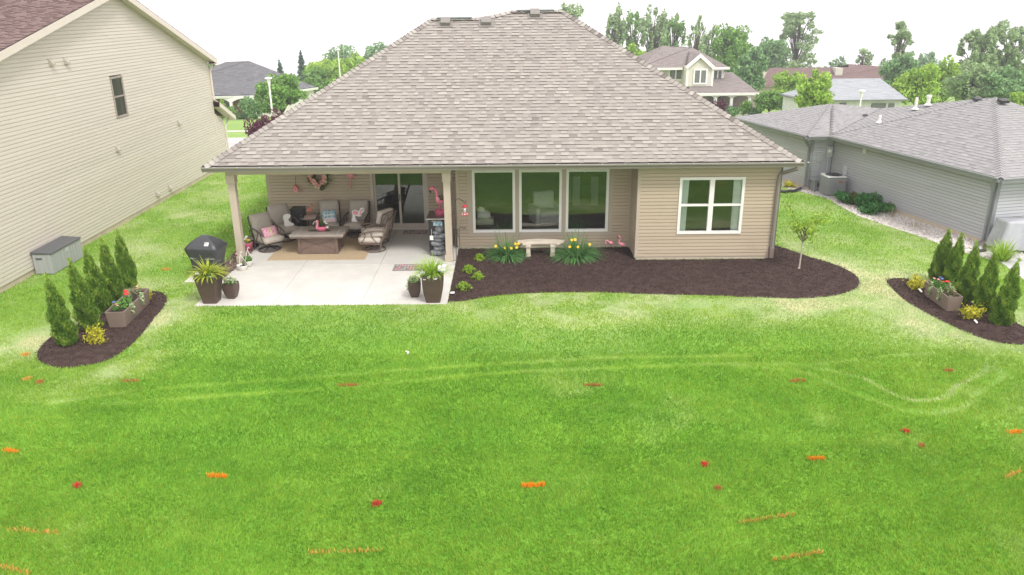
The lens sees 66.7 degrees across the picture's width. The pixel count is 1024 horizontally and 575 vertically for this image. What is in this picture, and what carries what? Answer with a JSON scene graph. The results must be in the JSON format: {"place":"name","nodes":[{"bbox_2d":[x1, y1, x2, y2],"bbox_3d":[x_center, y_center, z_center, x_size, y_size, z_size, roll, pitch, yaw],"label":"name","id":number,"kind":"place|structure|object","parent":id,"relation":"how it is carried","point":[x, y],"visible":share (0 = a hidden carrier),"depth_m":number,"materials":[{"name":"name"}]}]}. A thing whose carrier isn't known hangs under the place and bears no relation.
{"place":"outdoors","nodes":[
{"label":"outdoors","id":0,"kind":"place"},
{"bbox_2d":[290,206,306,225],"bbox_3d":[-6.783,-2.131,24.785,0.410,0.840,0.470,-1,20,0],"label":"storage bin","id":1,"kind":"object","parent":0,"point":[296,211],"visible":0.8,"depth_m":24.55,"materials":[{"name":"black plastic"}]},
{"bbox_2d":[476,207,493,224],"bbox_3d":[-0.840,-2.208,23.748,0.560,0.550,0.450,-1,20,0],"label":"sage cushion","id":2,"kind":"object","parent":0,"point":[483,217],"visible":0.98,"depth_m":23.59,"materials":[{"name":"fabric"}]},
{"bbox_2d":[0,96,1023,574],"bbox_3d":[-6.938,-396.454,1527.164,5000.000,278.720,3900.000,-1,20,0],"label":"lawn","id":3,"kind":"structure","parent":0,"point":[234,126],"depth_m":13.47,"materials":[{"name":"green plant"}]},
{"bbox_2d":[30,236,82,273],"bbox_3d":[-12.787,-0.935,21.947,0.555,0.639,1.610,-1,20,0],"label":"deck box","id":4,"kind":"object","parent":3,"relation":"on","point":[51,257],"visible":0.96,"depth_m":21.57,"materials":[{"name":"grey plastic"}]},
{"bbox_2d":[35,291,166,367],"bbox_3d":[-9.219,0.819,17.865,2.007,0.091,4.558,-1,20,0],"label":"mulch bed","id":5,"kind":"object","parent":3,"relation":"on","point":[85,353],"visible":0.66,"depth_m":16.68,"materials":[{"name":"brown wood"}]},
{"bbox_2d":[43,271,78,347],"bbox_3d":[-9.571,0.457,16.447,0.576,1.692,0.572,-1,20,0],"label":"arborvitae","id":6,"kind":"object","parent":5,"relation":"on","point":[64,329],"visible":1,"depth_m":16.40,"materials":[{"name":"green plant"}]},
{"bbox_2d":[66,258,103,331],"bbox_3d":[-9.488,0.158,17.180,0.578,1.755,0.557,9,22,24],"label":"arborvitae","id":7,"kind":"object","parent":5,"relation":"on","point":[81,300],"visible":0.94,"depth_m":17.13,"materials":[{"name":"green plant"}]},
{"bbox_2d":[82,322,110,344],"bbox_3d":[-8.916,1.014,16.692,0.510,0.570,0.488,-18,26,-39],"label":"golden shrub","id":8,"kind":"object","parent":5,"relation":"on","point":[95,335],"visible":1,"depth_m":16.66,"materials":[{"name":"yellow plant"}]},
{"bbox_2d":[81,245,113,312],"bbox_3d":[-9.771,-0.199,18.295,0.620,1.674,0.598,13,24,33],"label":"arborvitae","id":9,"kind":"object","parent":5,"relation":"on","point":[96,280],"visible":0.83,"depth_m":18.24,"materials":[{"name":"green plant"}]},
{"bbox_2d":[99,236,124,301],"bbox_3d":[-9.802,-0.449,18.995,0.534,1.666,0.556,-18,26,-40],"label":"arborvitae","id":10,"kind":"object","parent":5,"relation":"on","point":[112,275],"visible":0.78,"depth_m":18.95,"materials":[{"name":"green plant"}]},
{"bbox_2d":[114,229,137,287],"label":"arborvitae","id":11,"kind":"object","parent":5,"relation":"on","point":[126,264],"visible":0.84,"depth_m":19.88,"materials":[{"name":"green plant"}]},
{"bbox_2d":[104,286,149,326],"bbox_3d":[-8.952,0.358,18.226,0.514,0.592,1.602,-2,20,-4],"label":"trough planter","id":12,"kind":"object","parent":5,"relation":"on","point":[127,308],"visible":1,"depth_m":17.91,"materials":[{"name":"beige plastic"}]},
{"bbox_2d":[0,0,235,293],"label":"gabled house","id":13,"kind":"structure","parent":3,"relation":"on","point":[111,111],"depth_m":24.32,"materials":[{"name":"beige plastic"}]},
{"bbox_2d":[109,75,128,117],"bbox_3d":[-13.164,-6.383,26.026,0.095,1.320,0.830,-1,20,0],"label":"window","id":14,"kind":"structure","parent":13,"relation":"in","point":[117,86],"depth_m":26.06,"materials":[{"name":"beige plastic"}]},
{"bbox_2d":[184,276,194,282],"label":"paving slab","id":15,"kind":"structure","parent":3,"relation":"on","point":[189,279],"depth_m":20.68,"materials":[{"name":"concrete"}]},
{"bbox_2d":[184,235,226,276],"bbox_3d":[-8.192,-0.864,20.916,0.912,1.130,0.660,2,20,7],"label":"covered grill","id":16,"kind":"object","parent":15,"relation":"on","point":[209,248],"visible":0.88,"depth_m":20.64,"materials":[{"name":"grey fabric"}]},
{"bbox_2d":[237,95,265,118],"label":"hedge shrub","id":17,"kind":"object","parent":3,"relation":"on","point":[248,104],"visible":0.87,"depth_m":72.15,"materials":[{"name":"green plant"}]},
{"bbox_2d":[208,61,318,117],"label":"hip roofed house","id":18,"kind":"structure","parent":3,"relation":"on","point":[235,82],"depth_m":77.45,"materials":[{"name":"grey"}]},
{"bbox_2d":[253,73,308,114],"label":"broadleaf tree","id":19,"kind":"object","parent":3,"relation":"on","point":[286,91],"visible":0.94,"depth_m":60.65,"materials":[{"name":"green plant"}]},
{"bbox_2d":[301,66,329,93],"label":"bushy tree","id":20,"kind":"object","parent":3,"relation":"on","point":[314,77],"visible":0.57,"depth_m":95.47,"materials":[{"name":"green plant"}]},
{"bbox_2d":[194,264,454,306],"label":"patio slab","id":21,"kind":"structure","parent":3,"relation":"on","point":[320,285],"depth_m":20.21,"materials":[{"name":"concrete"}]},
{"bbox_2d":[181,256,232,303],"bbox_3d":[-7.424,-0.200,19.052,1.211,1.151,1.097,-16,25,-36],"label":"tall planter","id":22,"kind":"object","parent":21,"relation":"on","point":[207,278],"visible":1,"depth_m":18.93,"materials":[{"name":"brown plastic"}]},
{"bbox_2d":[221,277,239,298],"bbox_3d":[-7.016,-0.003,19.367,0.410,0.559,0.353,2,20,6],"label":"planter","id":23,"kind":"object","parent":21,"relation":"on","point":[230,288],"visible":0.98,"depth_m":19.28,"materials":[{"name":"brown plastic"}]},
{"bbox_2d":[405,275,420,297],"bbox_3d":[-2.460,-0.038,19.364,0.391,0.552,0.348,-2,20,-4],"label":"planter","id":24,"kind":"object","parent":21,"relation":"on","point":[414,286],"visible":0.98,"depth_m":19.26,"materials":[{"name":"brown plastic"}]},
{"bbox_2d":[407,254,452,302],"bbox_3d":[-1.971,-0.240,18.966,1.342,1.195,1.289,-1,20,0],"label":"tall planter","id":25,"kind":"object","parent":21,"relation":"on","point":[432,276],"visible":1,"depth_m":18.82,"materials":[{"name":"brown plastic"}]},
{"bbox_2d":[304,57,348,82],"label":"bushy tree","id":26,"kind":"object","parent":3,"relation":"on","point":[332,68],"visible":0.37,"depth_m":100.10,"materials":[{"name":"green plant"}]},
{"bbox_2d":[322,44,354,62],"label":"broadleaf tree","id":27,"kind":"object","parent":3,"relation":"on","point":[345,53],"visible":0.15,"depth_m":136.76,"materials":[{"name":"green plant"}]},
{"bbox_2d":[340,51,364,71],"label":"bushy tree","id":28,"kind":"object","parent":3,"relation":"on","point":[356,58],"visible":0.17,"depth_m":106.02,"materials":[{"name":"green plant"}]},
{"bbox_2d":[248,229,457,265],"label":"covered patio slab","id":29,"kind":"structure","parent":3,"relation":"on","point":[401,247],"depth_m":22.63,"materials":[{"name":"concrete"}]},
{"bbox_2d":[247,211,284,252],"bbox_3d":[-7.299,-1.651,23.122,0.949,1.073,0.756,18,27,41],"label":"patio chair","id":30,"kind":"object","parent":29,"relation":"on","point":[259,221],"visible":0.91,"depth_m":23.02,"materials":[{"name":"beige fabric"}]},
{"bbox_2d":[266,203,299,242],"bbox_3d":[-7.102,-2.010,24.111,0.755,1.073,0.949,-15,25,-35],"label":"patio chair","id":31,"kind":"object","parent":29,"relation":"on","point":[277,212],"visible":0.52,"depth_m":24.05,"materials":[{"name":"beige fabric"}]},
{"bbox_2d":[267,231,371,260],"bbox_3d":[-5.619,-1.321,23.729,2.790,0.012,3.130,-1,20,0],"label":"jute rug","id":32,"kind":"object","parent":29,"relation":"on","point":[352,249],"visible":0.43,"depth_m":22.83,"materials":[{"name":"beige wicker"}]},
{"bbox_2d":[289,226,348,253],"bbox_3d":[-5.657,-1.393,23.009,1.560,0.614,0.980,-1,20,0],"label":"fire table","id":33,"kind":"object","parent":32,"relation":"on","point":[313,240],"visible":0.99,"depth_m":22.70,"materials":[{"name":"stone"}]},
{"bbox_2d":[316,200,340,225],"bbox_3d":[-5.757,-2.176,24.540,0.756,1.073,0.949,-3,20,-8],"label":"patio chair","id":34,"kind":"object","parent":32,"relation":"on","point":[329,204],"visible":0.47,"depth_m":24.57,"materials":[{"name":"beige fabric"}]},
{"bbox_2d":[342,200,369,237],"bbox_3d":[-4.876,-2.179,24.524,0.755,1.073,0.949,2,20,6],"label":"patio chair","id":35,"kind":"object","parent":32,"relation":"on","point":[358,205],"visible":0.73,"depth_m":24.55,"materials":[{"name":"beige fabric"}]},
{"bbox_2d":[358,215,393,252],"bbox_3d":[-4.001,-1.602,22.984,0.949,1.021,0.755,2,20,6],"label":"patio chair","id":36,"kind":"object","parent":29,"relation":"on","point":[373,236],"visible":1,"depth_m":22.78,"materials":[{"name":"beige fabric"}]},
{"bbox_2d":[360,207,395,243],"bbox_3d":[-4.062,-1.907,23.753,0.949,1.073,0.755,11,23,30],"label":"patio chair","id":37,"kind":"object","parent":29,"relation":"on","point":[384,215],"visible":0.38,"depth_m":23.47,"materials":[{"name":"beige fabric"}]},
{"bbox_2d":[426,210,445,251],"bbox_3d":[-2.176,-1.654,22.988,0.600,1.048,0.940,-1,20,0],"label":"bar cabinet","id":38,"kind":"object","parent":29,"relation":"on","point":[433,219],"visible":0.51,"depth_m":22.53,"materials":[{"name":"black plastic"}]},
{"bbox_2d":[430,225,445,255],"bbox_3d":[-2.132,-1.347,22.416,0.467,0.898,0.354,-1,20,0],"label":"rock fountain","id":39,"kind":"object","parent":29,"relation":"on","point":[437,243],"visible":0.98,"depth_m":22.33,"materials":[{"name":"grey stone"}]},
{"bbox_2d":[362,41,387,59],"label":"broadleaf tree","id":40,"kind":"object","parent":3,"relation":"on","point":[371,52],"visible":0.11,"depth_m":143.32,"materials":[{"name":"green plant"}]},
{"bbox_2d":[200,8,809,263],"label":"ranch house","id":41,"kind":"structure","parent":3,"relation":"on","point":[502,117],"depth_m":22.21,"materials":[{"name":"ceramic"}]},
{"bbox_2d":[305,174,331,190],"bbox_3d":[-6.094,-3.486,24.465,0.848,0.955,0.232,-1,20,0],"label":"wreath","id":42,"kind":"object","parent":41,"relation":"attached to","point":[320,185],"visible":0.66,"depth_m":24.47,"materials":[{"name":"pink plant"}]},
{"bbox_2d":[369,173,428,229],"bbox_3d":[-3.592,-2.836,24.964,1.830,1.988,0.155,-1,20,0],"label":"sliding door","id":43,"kind":"structure","parent":41,"relation":"in","point":[396,226],"depth_m":25.00,"materials":[{"name":"beige plastic"}]},
{"bbox_2d":[472,170,514,232],"bbox_3d":[-0.532,-2.525,22.811,1.250,1.870,0.100,-1,20,0],"label":"window","id":44,"kind":"structure","parent":41,"relation":"in","point":[475,230],"depth_m":22.76,"materials":[{"name":"white plastic"}]},
{"bbox_2d":[519,169,561,231],"bbox_3d":[0.832,-2.538,22.812,1.248,1.870,0.100,-1,20,0],"label":"window","id":45,"kind":"structure","parent":41,"relation":"in","point":[545,170],"depth_m":22.77,"materials":[{"name":"white plastic"}]},
{"bbox_2d":[529,190,558,224],"bbox_3d":[1.115,-2.612,25.262,1.000,0.950,0.860,-7,21,-17],"label":"armchair","id":46,"kind":"object","parent":41,"relation":"on","point":[543,207],"visible":0.88,"depth_m":25.23,"materials":[{"name":"beige fabric"}]},
{"bbox_2d":[570,173,601,204],"bbox_3d":[2.614,-3.500,27.725,1.100,1.120,0.280,-1,20,0],"label":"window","id":47,"kind":"structure","parent":41,"relation":"on","point":[585,189],"depth_m":27.67,"materials":[{"name":"green wood"}]},
{"bbox_2d":[565,169,609,231],"bbox_3d":[2.203,-2.550,22.813,1.250,1.870,0.100,-1,20,0],"label":"window","id":48,"kind":"structure","parent":41,"relation":"in","point":[605,229],"depth_m":22.76,"materials":[{"name":"white plastic"}]},
{"bbox_2d":[680,180,688,230],"bbox_3d":[4.791,-2.290,21.690,0.220,1.610,0.043,-1,20,0],"label":"curtain","id":49,"kind":"object","parent":41,"relation":"hanging from","point":[685,188],"visible":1,"depth_m":21.66,"materials":[{"name":"white fabric"}]},
{"bbox_2d":[676,177,745,233],"bbox_3d":[5.511,-2.277,21.608,1.800,1.610,0.100,-1,20,0],"label":"window","id":50,"kind":"structure","parent":41,"relation":"in","point":[710,204],"depth_m":21.56,"materials":[{"name":"white plastic"}]},
{"bbox_2d":[730,180,741,229],"bbox_3d":[6.231,-2.303,21.692,0.220,1.610,0.043,-1,20,0],"label":"curtain","id":51,"kind":"object","parent":41,"relation":"hanging from","point":[735,199],"visible":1,"depth_m":21.67,"materials":[{"name":"white fabric"}]},
{"bbox_2d":[558,2,583,18],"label":"sparse tree","id":52,"kind":"object","parent":3,"relation":"on","point":[573,11],"visible":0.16,"depth_m":94.99,"materials":[{"name":"green plant"}]},
{"bbox_2d":[605,1,626,46],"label":"poplar tree","id":53,"kind":"object","parent":3,"relation":"on","point":[618,25],"visible":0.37,"depth_m":119.09,"materials":[{"name":"green plant"}]},
{"bbox_2d":[622,8,644,54],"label":"poplar tree","id":54,"kind":"object","parent":3,"relation":"on","point":[631,38],"visible":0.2,"depth_m":122.14,"materials":[{"name":"green plant"}]},
{"bbox_2d":[637,4,668,52],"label":"poplar tree","id":55,"kind":"object","parent":3,"relation":"on","point":[657,38],"visible":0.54,"depth_m":118.14,"materials":[{"name":"green plant"}]},
{"bbox_2d":[448,244,860,302],"bbox_3d":[3.779,-0.515,21.244,10.747,0.093,4.749,-1,20,0],"label":"mulch bed","id":56,"kind":"object","parent":3,"relation":"on","point":[677,279],"visible":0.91,"depth_m":20.56,"materials":[{"name":"brown wood"}]},
{"bbox_2d":[478,228,533,264],"bbox_3d":[-0.171,-1.160,22.285,1.715,1.109,1.805,6,21,18],"label":"daylily","id":57,"kind":"object","parent":56,"relation":"on","point":[507,251],"visible":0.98,"depth_m":22.16,"materials":[{"name":"green plant"}]},
{"bbox_2d":[516,239,564,256],"bbox_3d":[0.814,-1.126,22.372,1.399,0.445,0.484,-1,20,0],"label":"stone bench","id":58,"kind":"object","parent":56,"relation":"on","point":[528,243],"visible":0.89,"depth_m":22.22,"materials":[{"name":"stone"}]},
{"bbox_2d":[545,228,603,265],"bbox_3d":[1.822,-1.147,22.184,2.088,1.121,2.183,-1,20,0],"label":"daylily","id":59,"kind":"object","parent":56,"relation":"on","point":[577,252],"visible":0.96,"depth_m":22.12,"materials":[{"name":"green plant"}]},
{"bbox_2d":[782,200,833,268],"bbox_3d":[7.838,-1.343,20.673,1.415,1.951,0.966,-1,20,0],"label":"young tree","id":60,"kind":"object","parent":56,"relation":"on","point":[810,231],"visible":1,"depth_m":20.67,"materials":[{"name":"green plant"}]},
{"bbox_2d":[661,12,686,46],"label":"poplar tree","id":61,"kind":"object","parent":3,"relation":"on","point":[677,28],"visible":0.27,"depth_m":122.66,"materials":[{"name":"green plant"}]},
{"bbox_2d":[686,15,705,51],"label":"sparse tree","id":62,"kind":"object","parent":3,"relation":"on","point":[697,28],"visible":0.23,"depth_m":115.09,"materials":[{"name":"green plant"}]},
{"bbox_2d":[638,46,758,116],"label":"two storey house","id":63,"kind":"structure","parent":3,"relation":"on","point":[706,77],"depth_m":72.26,"materials":[{"name":"beige"}]},
{"bbox_2d":[693,69,707,83],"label":"window","id":64,"kind":"structure","parent":63,"relation":"in","point":[699,75],"depth_m":71.12,"materials":[{"name":"white plastic"}]},
{"bbox_2d":[698,24,718,57],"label":"poplar tree","id":65,"kind":"object","parent":3,"relation":"on","point":[704,46],"visible":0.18,"depth_m":107.83,"materials":[{"name":"green plant"}]},
{"bbox_2d":[708,23,754,78],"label":"broadleaf tree","id":66,"kind":"object","parent":3,"relation":"on","point":[731,43],"visible":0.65,"depth_m":95.22,"materials":[{"name":"green plant"}]},
{"bbox_2d":[733,46,768,90],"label":"broadleaf tree","id":67,"kind":"object","parent":3,"relation":"on","point":[755,63],"visible":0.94,"depth_m":89.28,"materials":[{"name":"green plant"}]},
{"bbox_2d":[753,90,782,112],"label":"broadleaf tree","id":68,"kind":"object","parent":3,"relation":"on","point":[770,100],"visible":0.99,"depth_m":67.01,"materials":[{"name":"green plant"}]},
{"bbox_2d":[756,36,792,67],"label":"broadleaf tree","id":69,"kind":"object","parent":3,"relation":"on","point":[776,52],"visible":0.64,"depth_m":113.13,"materials":[{"name":"green plant"}]},
{"bbox_2d":[771,70,802,95],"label":"bushy tree","id":70,"kind":"object","parent":3,"relation":"on","point":[785,83],"visible":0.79,"depth_m":84.08,"materials":[{"name":"green plant"}]},
{"bbox_2d":[778,10,823,67],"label":"sparse tree","id":71,"kind":"object","parent":3,"relation":"on","point":[793,21],"visible":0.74,"depth_m":126.01,"materials":[{"name":"green plant"}]},
{"bbox_2d":[738,67,884,97],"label":"brown roofed house","id":72,"kind":"structure","parent":3,"relation":"on","point":[850,72],"depth_m":108.35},
{"bbox_2d":[793,69,835,107],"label":"bushy tree","id":73,"kind":"object","parent":3,"relation":"on","point":[814,91],"visible":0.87,"depth_m":56.12,"materials":[{"name":"green plant"}]},
{"bbox_2d":[779,78,908,109],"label":"pale grey roofed house","id":74,"kind":"structure","parent":3,"relation":"on","point":[879,93],"depth_m":62.81,"materials":[{"name":"grey"}]},
{"bbox_2d":[855,48,873,64],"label":"sparse tree","id":75,"kind":"object","parent":3,"relation":"on","point":[863,52],"visible":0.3,"depth_m":133.21,"materials":[{"name":"green plant"}]},
{"bbox_2d":[735,95,1023,244],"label":"grey house","id":76,"kind":"structure","parent":3,"relation":"on","point":[977,142],"depth_m":26.02,"materials":[{"name":"grey"}]},
{"bbox_2d":[781,181,990,259],"bbox_3d":[12.505,-2.670,27.186,1.780,0.062,12.360,-6,21,-14],"label":"gravel strip","id":77,"kind":"object","parent":3,"relation":"on","point":[983,254],"visible":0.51,"depth_m":25.29,"materials":[{"name":"grey gravel"}]},
{"bbox_2d":[815,173,846,197],"bbox_3d":[12.019,-3.874,29.192,0.850,0.848,0.900,-1,20,0],"label":"air conditioner","id":78,"kind":"object","parent":77,"relation":"on","point":[830,184],"visible":0.95,"depth_m":28.88,"materials":[{"name":"grey metal"}]},
{"bbox_2d":[834,190,855,203],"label":"juniper","id":79,"kind":"object","parent":77,"relation":"on","point":[844,196],"visible":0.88,"depth_m":28.08,"materials":[{"name":"green plant"}]},
{"bbox_2d":[852,191,881,206],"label":"juniper","id":80,"kind":"object","parent":77,"relation":"on","point":[859,199],"visible":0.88,"depth_m":27.34,"materials":[{"name":"green plant"}]},
{"bbox_2d":[857,201,894,214],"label":"juniper","id":81,"kind":"object","parent":77,"relation":"on","point":[874,207],"visible":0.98,"depth_m":26.58,"materials":[{"name":"green plant"}]},
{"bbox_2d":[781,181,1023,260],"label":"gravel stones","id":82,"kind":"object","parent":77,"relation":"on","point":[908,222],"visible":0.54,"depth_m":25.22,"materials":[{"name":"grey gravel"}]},
{"bbox_2d":[880,20,914,85],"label":"sparse tree","id":83,"kind":"object","parent":3,"relation":"on","point":[900,36],"visible":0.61,"depth_m":98.12,"materials":[{"name":"green plant"}]},
{"bbox_2d":[877,52,919,87],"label":"broadleaf tree","id":84,"kind":"object","parent":3,"relation":"on","point":[894,67],"visible":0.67,"depth_m":95.00,"materials":[{"name":"green plant"}]},
{"bbox_2d":[890,62,941,104],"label":"bushy tree","id":85,"kind":"object","parent":3,"relation":"on","point":[913,87],"visible":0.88,"depth_m":63.73,"materials":[{"name":"green plant"}]},
{"bbox_2d":[917,51,940,76],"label":"broadleaf tree","id":86,"kind":"object","parent":3,"relation":"on","point":[929,57],"visible":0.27,"depth_m":135.28,"materials":[{"name":"green plant"}]},
{"bbox_2d":[932,54,961,101],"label":"bushy tree","id":87,"kind":"object","parent":3,"relation":"on","point":[950,70],"visible":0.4,"depth_m":75.82,"materials":[{"name":"green plant"}]},
{"bbox_2d":[885,278,1023,344],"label":"mulch bed","id":88,"kind":"object","parent":3,"relation":"on","point":[980,323],"visible":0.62,"depth_m":17.58,"materials":[{"name":"brown wood"}]},
{"bbox_2d":[902,273,926,291],"bbox_3d":[10.139,-0.126,19.470,0.473,0.555,0.579,-17,26,-39],"label":"golden shrub","id":89,"kind":"object","parent":88,"relation":"on","point":[915,284],"visible":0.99,"depth_m":19.44,"materials":[{"name":"yellow plant"}]},
{"bbox_2d":[927,228,952,280],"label":"arborvitae","id":90,"kind":"object","parent":88,"relation":"on","point":[937,264],"visible":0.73,"depth_m":19.84,"materials":[{"name":"green plant"}]},
{"bbox_2d":[924,277,962,310],"bbox_3d":[10.219,0.100,18.501,0.431,0.574,1.139,0,20,2],"label":"trough planter","id":91,"kind":"object","parent":88,"relation":"on","point":[943,295],"visible":1,"depth_m":18.30,"materials":[{"name":"beige plastic"}]},
{"bbox_2d":[940,231,964,285],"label":"arborvitae","id":92,"kind":"object","parent":88,"relation":"on","point":[953,261],"visible":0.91,"depth_m":19.50,"materials":[{"name":"green plant"}]},
{"bbox_2d":[954,239,980,302],"bbox_3d":[10.856,-0.383,18.435,0.559,1.578,0.552,-12,23,-29],"label":"arborvitae","id":93,"kind":"object","parent":88,"relation":"on","point":[967,282],"visible":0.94,"depth_m":18.39,"materials":[{"name":"green plant"}]},
{"bbox_2d":[958,301,989,322],"bbox_3d":[10.368,0.543,17.531,0.492,0.512,0.552,-13,23,-30],"label":"golden shrub","id":94,"kind":"object","parent":88,"relation":"on","point":[970,312],"visible":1,"depth_m":17.48,"materials":[{"name":"yellow plant"}]},
{"bbox_2d":[972,248,1000,312],"bbox_3d":[10.908,-0.150,17.782,0.526,1.583,0.493,-8,21,-19],"label":"arborvitae","id":95,"kind":"object","parent":88,"relation":"on","point":[987,285],"visible":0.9,"depth_m":17.73,"materials":[{"name":"green plant"}]},
{"bbox_2d":[988,258,1021,325],"bbox_3d":[10.890,0.101,17.077,0.591,1.592,0.572,-1,20,0],"label":"arborvitae","id":96,"kind":"object","parent":88,"relation":"on","point":[1004,304],"visible":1,"depth_m":17.04,"materials":[{"name":"green plant"}]},
{"bbox_2d":[940,59,1006,100],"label":"bushy tree","id":97,"kind":"object","parent":3,"relation":"on","point":[966,84],"visible":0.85,"depth_m":70.13,"materials":[{"name":"green plant"}]},
{"bbox_2d":[956,25,1000,73],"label":"broadleaf tree","id":98,"kind":"object","parent":3,"relation":"on","point":[983,43],"visible":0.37,"depth_m":80.81,"materials":[{"name":"green plant"}]},
{"bbox_2d":[978,65,1023,98],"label":"bushy tree","id":99,"kind":"object","parent":3,"relation":"on","point":[999,88],"visible":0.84,"depth_m":68.52,"materials":[{"name":"green plant"}]},
{"bbox_2d":[984,19,1023,78],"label":"broadleaf tree","id":100,"kind":"object","parent":3,"relation":"on","point":[1012,56],"visible":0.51,"depth_m":82.66,"materials":[{"name":"green plant"}]},
{"bbox_2d":[137,0,1023,75],"label":"sky","id":101,"kind":"structure","parent":0,"point":[260,32],"materials":[{"name":"white"}]},
{"bbox_2d":[987,246,1023,279],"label":"neighbour patio","id":102,"kind":"structure","parent":0,"point":[1010,263],"depth_m":21.57,"materials":[{"name":"grey concrete"}]},
{"bbox_2d":[981,239,1021,261],"bbox_3d":[13.671,-1.078,21.641,1.268,0.677,1.352,-1,20,0],"label":"feathery shrub","id":103,"kind":"object","parent":102,"relation":"on","point":[1004,254],"visible":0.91,"depth_m":21.62,"materials":[{"name":"green plant"}]},
{"bbox_2d":[985,217,1023,250],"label":"covered cart","id":104,"kind":"object","parent":102,"relation":"on","point":[1004,229],"visible":0.78,"depth_m":22.26,"materials":[{"name":"white fabric"}]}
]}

